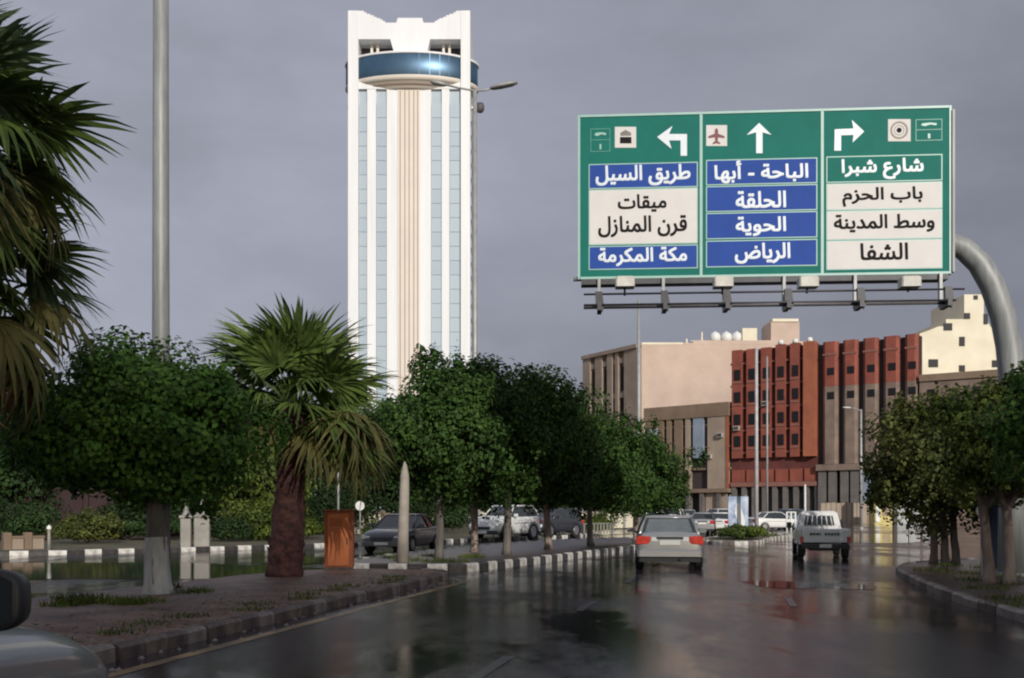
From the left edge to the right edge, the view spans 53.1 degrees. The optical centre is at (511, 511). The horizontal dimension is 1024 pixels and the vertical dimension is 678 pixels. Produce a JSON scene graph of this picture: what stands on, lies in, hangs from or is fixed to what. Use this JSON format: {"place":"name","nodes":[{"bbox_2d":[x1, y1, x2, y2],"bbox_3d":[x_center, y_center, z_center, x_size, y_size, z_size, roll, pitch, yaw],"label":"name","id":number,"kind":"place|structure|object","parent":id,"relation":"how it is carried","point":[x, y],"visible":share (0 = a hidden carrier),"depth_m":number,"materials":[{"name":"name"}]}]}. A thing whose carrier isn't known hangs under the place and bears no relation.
{"place":"outdoors","nodes":[
{"label":"outdoors","id":0,"kind":"place"},
{"bbox_2d":[2,532,44,549],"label":"garden wall","id":1,"kind":"structure","parent":0,"point":[27,540],"depth_m":37.92,"materials":[{"name":"beige stone"}]},
{"bbox_2d":[345,10,483,517],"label":"tower","id":2,"kind":"structure","parent":0,"point":[410,164],"depth_m":250.30,"materials":[{"name":"concrete"}]},
{"bbox_2d":[0,523,1023,677],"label":"road","id":3,"kind":"structure","parent":0,"point":[715,616],"depth_m":13.51,"materials":[{"name":"asphalt"}]},
{"bbox_2d":[0,569,108,677],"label":"off roader","id":4,"kind":"object","parent":3,"relation":"on","point":[25,652],"visible":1,"depth_m":3.47,"materials":[{"name":"paint"}]},
{"bbox_2d":[0,562,324,578],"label":"rain puddle","id":5,"kind":"object","parent":3,"relation":"on","point":[127,570],"visible":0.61,"depth_m":26.08,"materials":[{"name":"grey liquid"}]},
{"bbox_2d":[19,567,447,664],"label":"traffic island","id":6,"kind":"structure","parent":3,"relation":"on","point":[117,648],"depth_m":14.69,"materials":[{"name":"concrete"}]},
{"bbox_2d":[0,160,113,443],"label":"fan palm","id":7,"kind":"object","parent":6,"relation":"on","point":[24,331],"visible":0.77,"depth_m":14.29,"materials":[{"name":"green plant"}]},
{"bbox_2d":[0,2,135,289],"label":"fan palm","id":8,"kind":"object","parent":6,"relation":"on","point":[48,131],"visible":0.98,"depth_m":13.08,"materials":[{"name":"green plant"}]},
{"bbox_2d":[0,325,299,594],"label":"clipped tree","id":9,"kind":"object","parent":6,"relation":"on","point":[128,423],"visible":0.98,"depth_m":16.18,"materials":[{"name":"green plant"}]},
{"bbox_2d":[152,0,175,587],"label":"tall pole","id":10,"kind":"object","parent":6,"relation":"on","point":[160,261],"visible":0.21,"depth_m":18.18,"materials":[{"name":"metal"}]},
{"bbox_2d":[65,570,495,670],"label":"gravel","id":11,"kind":"structure","parent":6,"relation":"on","point":[159,651],"depth_m":14.84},
{"bbox_2d":[195,292,406,576],"bbox_3d":[-4.622,-1.546,21.862,4.710,5.946,4.819,0,0,0],"label":"fan palm","id":12,"kind":"object","parent":6,"relation":"on","point":[339,430],"visible":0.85,"depth_m":21.11,"materials":[{"name":"green plant"}]},
{"bbox_2d":[323,509,355,569],"bbox_3d":[-4.151,0.672,24.624,0.752,1.456,0.550,0,0,-6],"label":"utility cabinet","id":13,"kind":"object","parent":6,"relation":"on","point":[338,538],"visible":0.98,"depth_m":24.37,"materials":[{"name":"orange paint"}]},
{"bbox_2d":[337,472,339,508],"bbox_3d":[-7.801,-0.987,46.000,0.176,4.773,0.167,0,0,0],"label":"thin pole","id":14,"kind":"object","parent":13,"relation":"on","point":[337,493],"visible":0.12,"depth_m":45.96,"materials":[{"name":"grey metal"}]},
{"bbox_2d":[36,552,1023,642],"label":"grass","id":15,"kind":"structure","parent":6,"relation":"on","point":[72,600],"depth_m":16.04,"materials":[{"name":"green plant"}]},
{"bbox_2d":[109,581,469,677],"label":"edge line","id":16,"kind":"object","parent":3,"relation":"on","point":[140,667],"visible":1,"depth_m":12.19,"materials":[{"name":"yellow paint"}]},
{"bbox_2d":[0,522,593,555],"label":"verge","id":17,"kind":"structure","parent":3,"relation":"on","point":[65,546],"depth_m":43.53,"materials":[{"name":"concrete"}]},
{"bbox_2d":[0,498,72,536],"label":"shrub","id":18,"kind":"object","parent":17,"relation":"on","point":[34,520],"visible":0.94,"depth_m":49.47,"materials":[{"name":"green plant"}]},
{"bbox_2d":[0,417,89,518],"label":"background tree","id":19,"kind":"object","parent":17,"relation":"on","point":[8,482],"visible":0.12,"depth_m":54.11,"materials":[{"name":"green plant"}]},
{"bbox_2d":[47,525,51,549],"bbox_3d":[-16.908,0.935,37.400,0.170,0.930,0.162,0,0,0],"label":"marker post","id":20,"kind":"object","parent":17,"relation":"on","point":[49,527],"visible":0.88,"depth_m":37.35,"materials":[{"name":"stone"}]},
{"bbox_2d":[44,506,126,542],"bbox_3d":[-18.629,0.586,44.982,3.560,1.663,1.716,0,0,0],"label":"shrub","id":21,"kind":"object","parent":17,"relation":"on","point":[72,527],"visible":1,"depth_m":44.60,"materials":[{"name":"green plant"}]},
{"bbox_2d":[0,485,179,537],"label":"boundary wall","id":22,"kind":"structure","parent":17,"relation":"on","point":[79,504],"depth_m":55.45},
{"bbox_2d":[83,501,180,539],"bbox_3d":[-18.802,0.251,49.861,5.750,2.335,2.285,0,0,0],"label":"shrub","id":23,"kind":"object","parent":17,"relation":"on","point":[135,524],"visible":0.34,"depth_m":49.62,"materials":[{"name":"green plant"}]},
{"bbox_2d":[122,497,195,535],"bbox_3d":[-17.641,0.045,51.898,4.236,2.737,2.334,0,0,0],"label":"shrub","id":24,"kind":"object","parent":17,"relation":"on","point":[176,512],"visible":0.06,"depth_m":51.61,"materials":[{"name":"green plant"}]},
{"bbox_2d":[179,505,192,546],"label":"gate pillar","id":25,"kind":"structure","parent":17,"relation":"on","point":[185,532],"depth_m":40.41,"materials":[{"name":"stone"}]},
{"bbox_2d":[175,485,207,532],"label":"background tree","id":26,"kind":"object","parent":17,"relation":"on","point":[190,498],"depth_m":59.52,"materials":[{"name":"green plant"}]},
{"bbox_2d":[194,500,210,546],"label":"gate pillar","id":27,"kind":"structure","parent":17,"relation":"on","point":[202,534],"depth_m":40.71,"materials":[{"name":"stone"}]},
{"bbox_2d":[211,513,256,540],"bbox_3d":[-13.159,0.729,48.065,2.444,1.372,1.490,0,0,0],"label":"shrub","id":28,"kind":"object","parent":17,"relation":"on","point":[230,528],"visible":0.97,"depth_m":47.74,"materials":[{"name":"green plant"}]},
{"bbox_2d":[202,398,322,538],"bbox_3d":[-13.166,-2.212,53.999,7.103,8.493,6.619,0,0,21],"label":"background tree","id":29,"kind":"object","parent":17,"relation":"on","point":[263,488],"visible":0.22,"depth_m":52.55,"materials":[{"name":"green plant"}]},
{"bbox_2d":[216,496,323,540],"bbox_3d":[-11.843,0.304,49.986,5.219,2.224,2.394,0,0,0],"label":"shrub","id":30,"kind":"object","parent":17,"relation":"on","point":[257,516],"visible":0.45,"depth_m":49.53,"materials":[{"name":"green plant"}]},
{"bbox_2d":[304,516,323,536],"bbox_3d":[-11.259,0.725,54.088,2.969,1.382,1.524,0,0,0],"label":"shrub","id":31,"kind":"object","parent":17,"relation":"on","point":[319,529],"visible":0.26,"depth_m":53.75,"materials":[{"name":"green plant"}]},
{"bbox_2d":[255,390,384,515],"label":"background tree","id":32,"kind":"object","parent":17,"relation":"on","point":[323,483],"visible":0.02,"depth_m":65.86,"materials":[{"name":"green plant"}]},
{"bbox_2d":[304,481,391,529],"bbox_3d":[-10.589,-0.277,61.928,6.576,3.386,2.280,0,0,0],"label":"shrub","id":33,"kind":"object","parent":17,"relation":"on","point":[329,503],"visible":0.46,"depth_m":61.70,"materials":[{"name":"green plant"}]},
{"bbox_2d":[355,501,364,535],"bbox_3d":[-8.900,0.390,59.990,0.540,2.020,0.100,0,0,0],"label":"round sign","id":34,"kind":"object","parent":17,"relation":"on","point":[358,506],"visible":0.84,"depth_m":59.94,"materials":[{"name":"metal"}]},
{"bbox_2d":[316,384,410,512],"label":"background tree","id":35,"kind":"object","parent":17,"relation":"on","point":[366,412],"visible":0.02,"depth_m":76.85,"materials":[{"name":"green plant"}]},
{"bbox_2d":[360,519,377,533],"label":"shrub","id":36,"kind":"object","parent":17,"relation":"on","point":[365,529],"visible":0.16,"depth_m":56.97,"materials":[{"name":"green plant"}]},
{"bbox_2d":[354,511,433,533],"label":"garden wall","id":37,"kind":"structure","parent":17,"relation":"on","point":[356,530],"depth_m":63.98,"materials":[{"name":"brown stone"}]},
{"bbox_2d":[363,458,470,521],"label":"background tree","id":38,"kind":"object","parent":17,"relation":"on","point":[394,493],"visible":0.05,"depth_m":69.90,"materials":[{"name":"green plant"}]},
{"bbox_2d":[386,492,469,530],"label":"shrub","id":39,"kind":"object","parent":17,"relation":"on","point":[454,521],"visible":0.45,"depth_m":65.57,"materials":[{"name":"green plant"}]},
{"bbox_2d":[446,492,533,527],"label":"background tree","id":40,"kind":"object","parent":17,"relation":"on","point":[469,514],"depth_m":87.45,"materials":[{"name":"green plant"}]},
{"bbox_2d":[493,523,614,536],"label":"railing","id":41,"kind":"object","parent":17,"relation":"on","point":[584,529],"visible":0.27,"depth_m":65.71,"materials":[{"name":"metal"}]},
{"bbox_2d":[262,553,391,563],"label":"rain puddle","id":42,"kind":"object","parent":3,"relation":"on","point":[313,560],"visible":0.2,"depth_m":32.09,"materials":[{"name":"grey liquid"}]},
{"bbox_2d":[361,514,435,552],"bbox_3d":[-4.098,0.784,38.633,2.220,1.432,4.659,0,0,14],"label":"sedan","id":43,"kind":"object","parent":3,"relation":"on","point":[383,532],"visible":0.73,"depth_m":37.60,"materials":[{"name":"paint"}]},
{"bbox_2d":[469,656,513,677],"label":"lane mark","id":44,"kind":"object","parent":3,"relation":"on","point":[488,669],"visible":1,"depth_m":9.84,"materials":[{"name":"white paint"}]},
{"bbox_2d":[353,537,634,572],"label":"traffic island","id":45,"kind":"structure","parent":3,"relation":"on","point":[524,553],"depth_m":31.65,"materials":[{"name":"white paint"}]},
{"bbox_2d":[397,461,408,562],"bbox_3d":[-2.810,0.011,26.400,0.322,2.622,0.309,0,0,0],"label":"pale post","id":46,"kind":"object","parent":45,"relation":"on","point":[403,541],"visible":0.98,"depth_m":26.29,"materials":[{"name":"stone"}]},
{"bbox_2d":[365,342,513,557],"bbox_3d":[-2.078,-1.784,28.913,4.266,6.286,4.279,0,0,0],"label":"clipped tree","id":47,"kind":"object","parent":45,"relation":"on","point":[448,437],"visible":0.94,"depth_m":27.96,"materials":[{"name":"green plant"}]},
{"bbox_2d":[430,80,517,522],"bbox_3d":[-1.484,-7.755,40.000,3.412,18.150,0.400,0,0,0],"label":"street lamp","id":48,"kind":"object","parent":45,"relation":"on","point":[504,85],"visible":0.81,"depth_m":39.92,"materials":[{"name":"grey metal"}]},
{"bbox_2d":[406,352,553,551],"bbox_3d":[-1.186,-1.904,33.191,5.061,6.548,4.971,0,0,22],"label":"clipped tree","id":49,"kind":"object","parent":45,"relation":"on","point":[474,534],"visible":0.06,"depth_m":33.34,"materials":[{"name":"green plant"}]},
{"bbox_2d":[450,338,591,553],"bbox_3d":[-0.007,-2.034,31.929,5.348,6.782,4.771,0,0,-44],"label":"clipped tree","id":50,"kind":"object","parent":45,"relation":"on","point":[542,440],"visible":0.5,"depth_m":30.82,"materials":[{"name":"green plant"}]},
{"bbox_2d":[491,361,623,548],"bbox_3d":[1.141,-1.961,36.044,5.549,6.631,5.613,0,0,0],"label":"clipped tree","id":51,"kind":"object","parent":45,"relation":"on","point":[573,483],"visible":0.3,"depth_m":35.30,"materials":[{"name":"green plant"}]},
{"bbox_2d":[555,377,663,545],"bbox_3d":[3.005,-1.968,39.971,5.467,6.693,5.529,0,0,0],"label":"clipped tree","id":52,"kind":"object","parent":45,"relation":"on","point":[627,443],"visible":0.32,"depth_m":39.23,"materials":[{"name":"green plant"}]},
{"bbox_2d":[599,415,708,541],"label":"clipped tree","id":53,"kind":"object","parent":45,"relation":"on","point":[667,472],"visible":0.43,"depth_m":43.83,"materials":[{"name":"green plant"}]},
{"bbox_2d":[469,505,540,540],"bbox_3d":[-0.323,0.569,53.030,2.310,1.862,4.660,0,0,30],"label":"off roader","id":54,"kind":"object","parent":3,"relation":"on","point":[523,522],"visible":0.66,"depth_m":52.41,"materials":[{"name":"white paint"}]},
{"bbox_2d":[521,508,583,537],"bbox_3d":[2.237,0.644,58.728,2.260,1.712,4.659,0,0,35],"label":"off roader","id":55,"kind":"object","parent":3,"relation":"on","point":[563,520],"visible":0.5,"depth_m":58.42,"materials":[{"name":"paint"}]},
{"bbox_2d":[575,601,595,610],"bbox_3d":[1.192,1.496,16.350,0.120,0.001,1.738,0,0,12],"label":"lane mark","id":56,"kind":"object","parent":3,"relation":"on","point":[585,606],"visible":1,"depth_m":16.18,"materials":[{"name":"white paint"}]},
{"bbox_2d":[584,512,618,530],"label":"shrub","id":57,"kind":"object","parent":3,"relation":"on","point":[596,518],"visible":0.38,"depth_m":71.72,"materials":[{"name":"green plant"}]},
{"bbox_2d":[637,300,640,525],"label":"lamp pole","id":58,"kind":"object","parent":3,"relation":"on","point":[638,376],"visible":0.37,"depth_m":77.89,"materials":[{"name":"grey metal"}]},
{"bbox_2d":[627,515,705,568],"bbox_3d":[4.303,0.794,28.366,2.220,1.412,4.659,0,0,7],"label":"sedan","id":59,"kind":"object","parent":3,"relation":"on","point":[669,538],"visible":1,"depth_m":26.23,"materials":[{"name":"silver metal"}]},
{"bbox_2d":[683,510,695,515],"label":"off roader","id":60,"kind":"object","parent":3,"relation":"on","point":[690,512],"visible":0.03,"depth_m":94.03,"materials":[{"name":"grey paint"}]},
{"bbox_2d":[692,512,719,533],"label":"sedan","id":61,"kind":"object","parent":3,"relation":"on","point":[707,520],"visible":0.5,"depth_m":67.92,"materials":[{"name":"silver metal"}]},
{"bbox_2d":[706,509,727,512],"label":"off roader","id":62,"kind":"object","parent":3,"relation":"on","point":[716,510],"visible":0.03,"depth_m":100.25,"materials":[{"name":"white paint"}]},
{"bbox_2d":[703,534,790,544],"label":"traffic island","id":63,"kind":"structure","parent":3,"relation":"on","point":[717,540],"depth_m":49.28,"materials":[{"name":"concrete"}]},
{"bbox_2d":[728,495,747,526],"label":"banner","id":64,"kind":"object","parent":63,"relation":"on","point":[737,509],"visible":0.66,"depth_m":65.93,"materials":[{"name":"fabric"}]},
{"bbox_2d":[713,523,778,538],"bbox_3d":[11.450,0.956,50.719,2.978,0.836,5.371,0,0,0],"label":"hedge","id":65,"kind":"object","parent":63,"relation":"on","point":[736,530],"visible":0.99,"depth_m":49.48,"materials":[{"name":"green plant"}]},
{"bbox_2d":[754,348,758,527],"bbox_3d":[15.280,-4.370,64.000,0.416,11.740,0.396,0,0,0],"label":"lamp pole","id":66,"kind":"object","parent":63,"relation":"on","point":[756,513],"visible":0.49,"depth_m":63.91,"materials":[{"name":"metal"}]},
{"bbox_2d":[766,356,767,511],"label":"lamp pole","id":67,"kind":"object","parent":3,"relation":"on","point":[766,433],"visible":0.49,"depth_m":119.92,"materials":[{"name":"grey metal"}]},
{"bbox_2d":[748,512,796,530],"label":"sedan","id":68,"kind":"object","parent":3,"relation":"on","point":[767,520],"visible":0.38,"depth_m":81.14,"materials":[{"name":"white paint"}]},
{"bbox_2d":[775,509,803,528],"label":"off roader","id":69,"kind":"object","parent":3,"relation":"on","point":[797,511],"visible":0.1,"depth_m":90.72,"materials":[{"name":"grey paint"}]},
{"bbox_2d":[784,597,796,605],"bbox_3d":[4.641,1.496,17.050,0.120,0.001,1.738,0,0,12],"label":"lane mark","id":70,"kind":"object","parent":3,"relation":"on","point":[790,601],"visible":1,"depth_m":17.08,"materials":[{"name":"white paint"}]},
{"bbox_2d":[786,512,795,536],"bbox_3d":[16.895,0.743,62.000,0.627,1.514,0.110,0,0,0],"label":"barrier","id":71,"kind":"object","parent":3,"relation":"on","point":[794,521],"visible":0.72,"depth_m":61.96,"materials":[{"name":"white paint"}]},
{"bbox_2d":[804,484,805,510],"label":"marker post","id":72,"kind":"object","parent":3,"relation":"on","point":[804,497],"visible":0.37,"depth_m":83.94,"materials":[{"name":"metal"}]},
{"bbox_2d":[742,581,876,588],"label":"rain puddle","id":73,"kind":"object","parent":3,"relation":"on","point":[788,584],"visible":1,"depth_m":20.77,"materials":[{"name":"grey liquid"}]},
{"bbox_2d":[787,511,850,557],"bbox_3d":[10.290,0.734,34.282,1.998,1.528,4.554,0,0,12],"label":"pickup truck","id":74,"kind":"object","parent":3,"relation":"on","point":[818,531],"visible":1,"depth_m":32.77,"materials":[{"name":"white paint"}]},
{"bbox_2d":[701,533,949,542],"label":"rain puddle","id":75,"kind":"object","parent":3,"relation":"on","point":[881,538],"visible":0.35,"depth_m":57.34,"materials":[{"name":"grey liquid"}]},
{"bbox_2d":[820,502,867,523],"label":"boundary wall","id":76,"kind":"structure","parent":3,"relation":"on","point":[848,513],"depth_m":128.86,"materials":[{"name":"concrete"}]},
{"bbox_2d":[842,407,862,528],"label":"street lamp","id":77,"kind":"object","parent":3,"relation":"on","point":[861,516],"visible":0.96,"depth_m":89.90,"materials":[{"name":"grey metal"}]},
{"bbox_2d":[868,499,891,523],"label":"kiosk","id":78,"kind":"object","parent":3,"relation":"on","point":[875,519],"visible":0.16,"depth_m":122.00,"materials":[{"name":"yellow paint"}]},
{"bbox_2d":[876,506,879,521],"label":"door","id":79,"kind":"structure","parent":78,"relation":"in","point":[877,517],"depth_m":121.96,"materials":[{"name":"white paint"}]},
{"bbox_2d":[897,506,907,523],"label":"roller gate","id":80,"kind":"structure","parent":3,"relation":"on","point":[903,520],"depth_m":127.94,"materials":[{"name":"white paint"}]},
{"bbox_2d":[0,0,1023,511],"label":"sky","id":81,"kind":"structure","parent":0,"point":[258,98],"materials":[{"name":"grey"}]},
{"bbox_2d":[478,510,632,527],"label":"garden wall","id":82,"kind":"structure","parent":0,"point":[628,523],"depth_m":88.53,"materials":[{"name":"stone"}]},
{"bbox_2d":[664,508,688,514],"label":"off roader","id":83,"kind":"object","parent":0,"point":[678,512],"visible":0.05,"depth_m":82.06,"materials":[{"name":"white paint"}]},
{"bbox_2d":[706,512,727,532],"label":"sedan","id":84,"kind":"object","parent":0,"point":[722,521],"visible":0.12,"depth_m":70.54,"materials":[{"name":"white paint"}]},
{"bbox_2d":[914,294,996,374],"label":"cream building","id":85,"kind":"structure","parent":0,"point":[957,336],"depth_m":138.50,"materials":[{"name":"paint"}]},
{"bbox_2d":[928,359,937,366],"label":"window","id":86,"kind":"structure","parent":85,"relation":"in","point":[931,362],"depth_m":138.40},
{"bbox_2d":[943,323,951,329],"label":"window","id":87,"kind":"structure","parent":85,"relation":"in","point":[946,326],"depth_m":138.40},
{"bbox_2d":[959,337,964,345],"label":"window","id":88,"kind":"structure","parent":85,"relation":"in","point":[961,339],"depth_m":138.40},
{"bbox_2d":[983,314,987,323],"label":"window","id":89,"kind":"structure","parent":85,"relation":"in","point":[985,316],"depth_m":138.40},
{"bbox_2d":[896,558,1023,622],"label":"pavement","id":90,"kind":"structure","parent":0,"point":[952,591],"depth_m":18.90,"materials":[{"name":"concrete"}]},
{"bbox_2d":[32,566,1023,646],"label":"fallen leaves","id":91,"kind":"object","parent":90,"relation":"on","point":[224,609],"visible":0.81,"depth_m":15.43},
{"bbox_2d":[573,105,1023,575],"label":"road sign","id":92,"kind":"object","parent":90,"relation":"on","point":[803,200],"visible":0.99,"depth_m":21.99,"materials":[{"name":"metal"}]},
{"bbox_2d":[858,375,995,563],"bbox_3d":[11.674,-1.067,26.971,4.578,5.004,4.116,0,0,44],"label":"clipped tree","id":93,"kind":"object","parent":90,"relation":"on","point":[911,441],"visible":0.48,"depth_m":26.84,"materials":[{"name":"green plant"}]},
{"bbox_2d":[913,359,1023,584],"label":"clipped tree","id":94,"kind":"object","parent":90,"relation":"on","point":[971,453],"visible":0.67,"depth_m":19.50,"materials":[{"name":"green plant"}]},
{"bbox_2d":[976,507,981,578],"bbox_3d":[9.625,0.621,20.990,0.240,1.518,0.060,0,0,0],"label":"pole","id":95,"kind":"object","parent":90,"relation":"on","point":[980,550],"visible":0.29,"depth_m":20.99,"materials":[{"name":"grey metal"}]},
{"bbox_2d":[982,493,997,567],"bbox_3d":[13.162,0.310,25.187,2.800,2.140,1.850,0,0,8],"label":"blue kiosk","id":96,"kind":"object","parent":90,"relation":"on","point":[993,517],"visible":0.05,"depth_m":25.13,"materials":[{"name":"metal"}]},
{"bbox_2d":[981,361,1023,483],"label":"clipped tree","id":97,"kind":"object","parent":90,"relation":"on","point":[1010,435],"visible":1,"depth_m":15.74,"materials":[{"name":"green plant"}]},
{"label":"building pavement","id":98,"kind":"structure","parent":0,"visible":0},
{"bbox_2d":[644,402,731,512],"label":"brown building","id":99,"kind":"structure","parent":98,"relation":"on","point":[707,427],"depth_m":155.27,"materials":[{"name":"concrete"}]},
{"bbox_2d":[581,319,805,512],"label":"pink building","id":100,"kind":"structure","parent":98,"relation":"on","point":[686,373],"depth_m":175.00,"materials":[{"name":"beige stone"}]},
{"bbox_2d":[593,372,594,394],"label":"window","id":101,"kind":"structure","parent":100,"relation":"in","point":[593,372],"depth_m":186.51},
{"bbox_2d":[605,369,606,392],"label":"window","id":102,"kind":"structure","parent":100,"relation":"in","point":[606,369],"depth_m":183.35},
{"bbox_2d":[621,366,623,390],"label":"window","id":103,"kind":"structure","parent":100,"relation":"in","point":[622,367],"depth_m":179.32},
{"bbox_2d":[621,398,623,418],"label":"window","id":104,"kind":"structure","parent":100,"relation":"in","point":[622,399],"depth_m":179.32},
{"bbox_2d":[710,331,720,339],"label":"water tank","id":105,"kind":"object","parent":100,"relation":"on","point":[714,335],"visible":0.96,"depth_m":175.46,"materials":[{"name":"white paint"}]},
{"bbox_2d":[721,331,731,339],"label":"water tank","id":106,"kind":"object","parent":100,"relation":"on","point":[726,335],"visible":0.96,"depth_m":175.47,"materials":[{"name":"white paint"}]},
{"bbox_2d":[732,331,741,339],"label":"water tank","id":107,"kind":"object","parent":100,"relation":"on","point":[736,335],"visible":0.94,"depth_m":175.45,"materials":[{"name":"white paint"}]},
{"bbox_2d":[730,337,819,516],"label":"red building","id":108,"kind":"structure","parent":98,"relation":"on","point":[793,414],"depth_m":148.07,"materials":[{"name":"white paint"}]},
{"bbox_2d":[816,334,921,521],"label":"ribbed building","id":109,"kind":"structure","parent":98,"relation":"on","point":[870,375],"depth_m":142.02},
{"bbox_2d":[919,369,997,521],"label":"grey building","id":110,"kind":"structure","parent":98,"relation":"on","point":[927,383],"depth_m":134.50,"materials":[{"name":"concrete"}]},
{"bbox_2d":[927,389,934,396],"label":"window","id":111,"kind":"structure","parent":110,"relation":"in","point":[928,390],"depth_m":136.05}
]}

